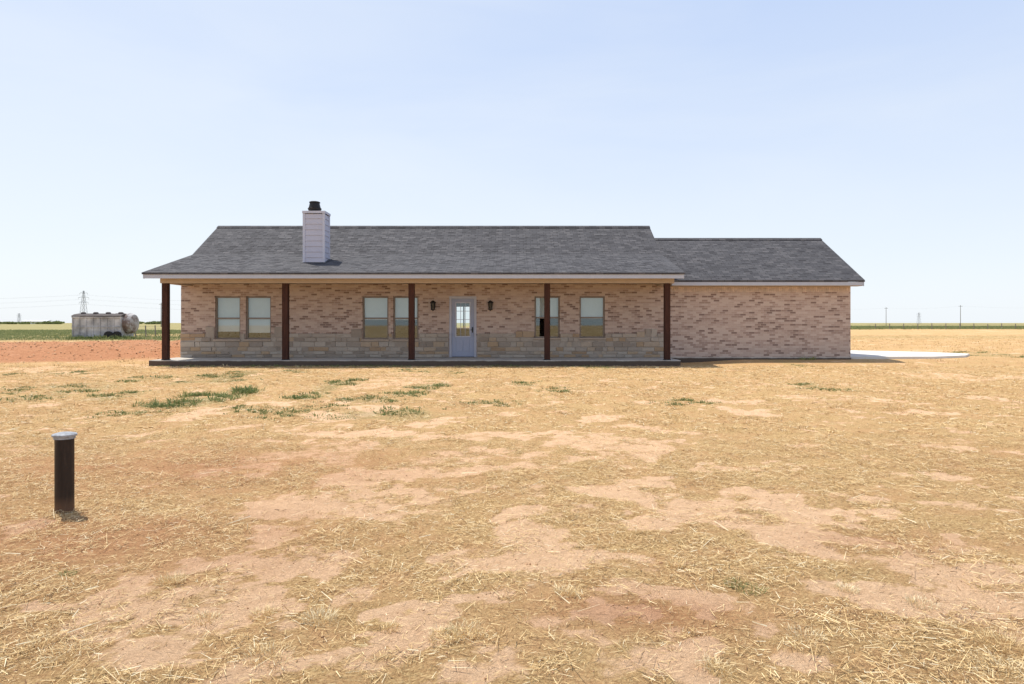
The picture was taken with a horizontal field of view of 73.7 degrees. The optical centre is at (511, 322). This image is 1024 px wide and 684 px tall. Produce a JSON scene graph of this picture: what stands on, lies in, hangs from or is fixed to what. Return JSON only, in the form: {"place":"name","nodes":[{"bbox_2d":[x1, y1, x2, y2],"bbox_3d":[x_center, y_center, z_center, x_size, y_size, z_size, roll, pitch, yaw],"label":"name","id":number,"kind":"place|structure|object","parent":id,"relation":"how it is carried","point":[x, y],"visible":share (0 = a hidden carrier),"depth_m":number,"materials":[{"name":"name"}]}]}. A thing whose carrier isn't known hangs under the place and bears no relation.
{"place":"outdoors","nodes":[
{"label":"outdoors","id":0,"kind":"place"},
{"bbox_2d":[430,300,435,310],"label":"lantern wall","id":1,"kind":"structure","parent":0,"point":[432,301],"depth_m":24.21,"materials":[{"name":"black metal"}]},
{"bbox_2d":[487,300,492,310],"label":"lantern wall","id":2,"kind":"structure","parent":0,"point":[490,301],"depth_m":24.21,"materials":[{"name":"black metal"}]},
{"bbox_2d":[0,323,1023,683],"bbox_3d":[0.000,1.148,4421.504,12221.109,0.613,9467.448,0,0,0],"label":"ground","id":3,"kind":"structure","parent":0,"point":[392,607],"depth_m":4.68,"materials":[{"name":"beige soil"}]},
{"bbox_2d":[21,320,51,323],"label":"farm building","id":4,"kind":"structure","parent":3,"relation":"on","point":[34,321],"depth_m":824.91,"materials":[{"name":"white metal"}]},
{"bbox_2d":[44,431,83,515],"bbox_3d":[-3.337,1.155,5.084,0.301,0.690,0.323,0,0,-28],"label":"standpipe","id":5,"kind":"object","parent":3,"relation":"on","point":[64,471],"visible":0.88,"depth_m":5.03,"materials":[{"name":"metal"}]},
{"bbox_2d":[0,320,160,323],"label":"distant trees","id":6,"kind":"object","parent":3,"relation":"on","point":[61,322],"visible":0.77,"depth_m":708.08,"materials":[{"name":"green plant"}]},
{"bbox_2d":[78,291,88,312],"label":"power pylon","id":7,"kind":"object","parent":3,"relation":"on","point":[83,293],"visible":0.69,"depth_m":479.93,"materials":[{"name":"metal"}]},
{"bbox_2d":[7,295,992,309],"bbox_3d":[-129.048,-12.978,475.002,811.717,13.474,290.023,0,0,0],"label":"power lines","id":8,"kind":"object","parent":7,"relation":"attached to","point":[177,300],"visible":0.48,"depth_m":480.87,"materials":[{"name":"metal"}]},
{"bbox_2d":[64,312,138,339],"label":"old tank trailer","id":9,"kind":"object","parent":3,"relation":"on","point":[100,326],"visible":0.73,"depth_m":58.00,"materials":[{"name":"metal"}]},
{"bbox_2d":[134,325,161,336],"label":"wire fence","id":10,"kind":"object","parent":3,"relation":"on","point":[145,326],"visible":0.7,"depth_m":66.02,"materials":[{"name":"beige wood"}]},
{"bbox_2d":[149,357,680,365],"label":"porch slab","id":11,"kind":"structure","parent":3,"relation":"on","point":[436,361],"depth_m":22.45,"materials":[{"name":"grey concrete"}]},
{"bbox_2d":[162,283,669,358],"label":"porch posts","id":12,"kind":"object","parent":11,"relation":"on","point":[285,320],"visible":1,"depth_m":22.55,"materials":[{"name":"brown wood"}]},
{"bbox_2d":[160,278,673,285],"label":"porch beam","id":13,"kind":"structure","parent":12,"relation":"on","point":[191,281],"depth_m":22.54,"materials":[{"name":"brown wood"}]},
{"bbox_2d":[0,339,1023,683],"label":"soil clods","id":14,"kind":"object","parent":3,"relation":"on","point":[406,475],"visible":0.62,"depth_m":5.80,"materials":[{"name":"brown soil"}]},
{"bbox_2d":[0,351,1023,633],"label":"green weeds","id":15,"kind":"object","parent":3,"relation":"on","point":[208,395],"visible":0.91,"depth_m":12.95,"materials":[{"name":"green plant"}]},
{"bbox_2d":[0,325,1023,340],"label":"field crop","id":16,"kind":"object","parent":3,"relation":"on","point":[10,334],"visible":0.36,"depth_m":95.89,"materials":[{"name":"green plant"}]},
{"bbox_2d":[181,284,850,357],"bbox_3d":[0.135,0.055,28.100,23.930,2.890,7.400,0,0,0],"label":"front and back walls","id":17,"kind":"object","parent":3,"relation":"on","point":[760,324],"visible":0.58,"depth_m":24.40,"materials":[{"name":"brick"}]},
{"bbox_2d":[218,332,260,337],"bbox_3d":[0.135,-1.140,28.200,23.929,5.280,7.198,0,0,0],"label":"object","id":18,"kind":"structure","parent":17,"relation":"in","point":[233,335],"depth_m":28.61,"materials":[{"name":"glass"}]},
{"bbox_2d":[143,274,863,285],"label":"fascia","id":19,"kind":"structure","parent":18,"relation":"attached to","point":[466,276],"depth_m":22.09,"materials":[{"name":"wood"}]},
{"bbox_2d":[142,228,684,273],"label":"roof","id":20,"kind":"structure","parent":19,"relation":"attached to","point":[617,251],"depth_m":25.64,"materials":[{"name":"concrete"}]},
{"bbox_2d":[300,258,331,262],"bbox_3d":[-6.935,-2.211,24.215,0.890,0.237,0.870,0,0,0],"label":"chimney flashing","id":21,"kind":"object","parent":20,"relation":"on","point":[316,262],"visible":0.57,"depth_m":23.80,"materials":[{"name":"grey metal"}]},
{"bbox_2d":[302,211,330,261],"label":"chimney trim","id":22,"kind":"structure","parent":20,"relation":"on","point":[323,213],"depth_m":23.87,"materials":[{"name":"white wood"}]},
{"bbox_2d":[308,201,321,210],"bbox_3d":[-6.994,-4.110,24.200,0.520,0.380,0.520,0,0,0],"label":"flue cap","id":23,"kind":"object","parent":22,"relation":"on","point":[314,205],"visible":0.81,"depth_m":24.03,"materials":[{"name":"black metal"}]},
{"bbox_2d":[305,214,328,261],"bbox_3d":[-6.935,-2.860,24.225,0.754,1.920,0.694,0,0,0],"label":"chimney siding","id":24,"kind":"object","parent":20,"relation":"on","point":[313,237],"visible":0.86,"depth_m":23.89,"materials":[{"name":"white wood"}]},
{"bbox_2d":[151,228,852,277],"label":"shingle tabs","id":25,"kind":"object","parent":20,"relation":"on","point":[534,237],"visible":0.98,"depth_m":25.86,"materials":[{"name":"concrete"}]},
{"bbox_2d":[216,226,821,239],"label":"ridge caps","id":26,"kind":"object","parent":20,"relation":"on","point":[527,227],"visible":0.62,"depth_m":27.65,"materials":[{"name":"concrete"}]},
{"bbox_2d":[673,285,862,285],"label":"soffit","id":27,"kind":"structure","parent":19,"relation":"attached to","point":[767,285],"depth_m":24.00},
{"bbox_2d":[655,240,864,281],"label":"wing roof","id":28,"kind":"structure","parent":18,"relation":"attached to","point":[836,261],"depth_m":25.40,"materials":[{"name":"concrete"}]},
{"bbox_2d":[365,320,386,337],"bbox_3d":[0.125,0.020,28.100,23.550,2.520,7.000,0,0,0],"label":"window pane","id":29,"kind":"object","parent":17,"relation":"attached to","point":[375,328],"visible":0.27,"depth_m":27.61,"materials":[{"name":"clear glass"}]},
{"bbox_2d":[213,338,605,340],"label":"window sills","id":30,"kind":"structure","parent":17,"relation":"attached to","point":[393,339],"depth_m":24.30,"materials":[{"name":"beige stone"}]},
{"bbox_2d":[216,296,604,338],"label":"window frames","id":31,"kind":"structure","parent":17,"relation":"attached to","point":[364,318],"depth_m":24.47,"materials":[{"name":"brown wood"}]},
{"bbox_2d":[218,298,602,332],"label":"window blinds","id":32,"kind":"object","parent":31,"relation":"in","point":[374,307],"depth_m":24.56,"materials":[{"name":"white plastic"}]},
{"bbox_2d":[180,327,663,356],"bbox_3d":[-3.105,0.685,24.350,17.455,1.095,0.090,0,0,0],"label":"stone wainscot","id":33,"kind":"object","parent":17,"relation":"attached to","point":[375,348],"visible":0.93,"depth_m":24.33,"materials":[{"name":"stone"}]},
{"bbox_2d":[180,334,663,356],"bbox_3d":[-3.105,0.815,24.375,17.450,0.830,0.040,0,0,0],"label":"stone mortar","id":34,"kind":"object","parent":17,"relation":"attached to","point":[227,349],"visible":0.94,"depth_m":24.36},
{"bbox_2d":[456,307,464,327],"bbox_3d":[-2.235,-0.250,31.690,0.768,0.998,0.080,0,0,0],"label":"back window frame","id":35,"kind":"object","parent":17,"relation":"attached to","point":[463,317],"visible":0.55,"depth_m":31.65,"materials":[{"name":"beige plastic"}]},
{"bbox_2d":[449,296,476,356],"bbox_3d":[-1.757,0.140,24.480,0.974,2.181,0.120,0,0,0],"label":"door frame","id":36,"kind":"object","parent":17,"relation":"attached to","point":[450,321],"visible":0.87,"depth_m":24.42,"materials":[{"name":"white wood"}]},
{"bbox_2d":[452,299,473,356],"bbox_3d":[-1.757,0.174,24.477,0.796,2.072,0.057,0,0,0],"label":"front door","id":37,"kind":"structure","parent":36,"relation":"attached to","point":[462,346],"depth_m":24.46,"materials":[{"name":"grey paint"}]},
{"bbox_2d":[455,302,470,336],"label":"door lite muntins","id":38,"kind":"object","parent":37,"relation":"attached to","point":[460,319],"depth_m":24.44,"materials":[{"name":"grey wood"}]},
{"bbox_2d":[671,287,849,291],"bbox_3d":[8.892,-1.198,24.393,6.384,0.195,0.011,0,0,0],"label":"soldier course","id":39,"kind":"object","parent":17,"relation":"attached to","point":[761,289],"visible":1,"depth_m":24.39,"materials":[{"name":"brick"}]},
{"bbox_2d":[671,357,850,362],"bbox_3d":[8.890,1.337,24.389,6.440,0.225,0.018,0,0,0],"label":"foundation","id":40,"kind":"object","parent":3,"relation":"on","point":[693,359],"visible":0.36,"depth_m":24.38,"materials":[{"name":"concrete"}]},
{"bbox_2d":[867,323,1015,328],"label":"wire fence","id":41,"kind":"object","parent":3,"relation":"on","point":[945,326],"visible":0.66,"depth_m":151.08,"materials":[{"name":"wood"}]},
{"bbox_2d":[0,0,1023,322],"label":"sky","id":42,"kind":"structure","parent":0,"point":[887,133],"materials":[{"name":"blue"}]},
{"bbox_2d":[851,350,969,358],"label":"concrete driveway","id":43,"kind":"structure","parent":0,"point":[856,354],"depth_m":25.75,"materials":[{"name":"white concrete"}]},
{"bbox_3d":[-3.200,-1.765,23.400,17.300,0.470,2.400,0,0,0],"label":"porch","id":44,"kind":"object","parent":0,"visible":0},
{"bbox_2d":[161,359,670,359],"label":"post base plates","id":45,"kind":"object","parent":44,"relation":"on","point":[408,359],"visible":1,"depth_m":22.56,"materials":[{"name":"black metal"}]}
]}

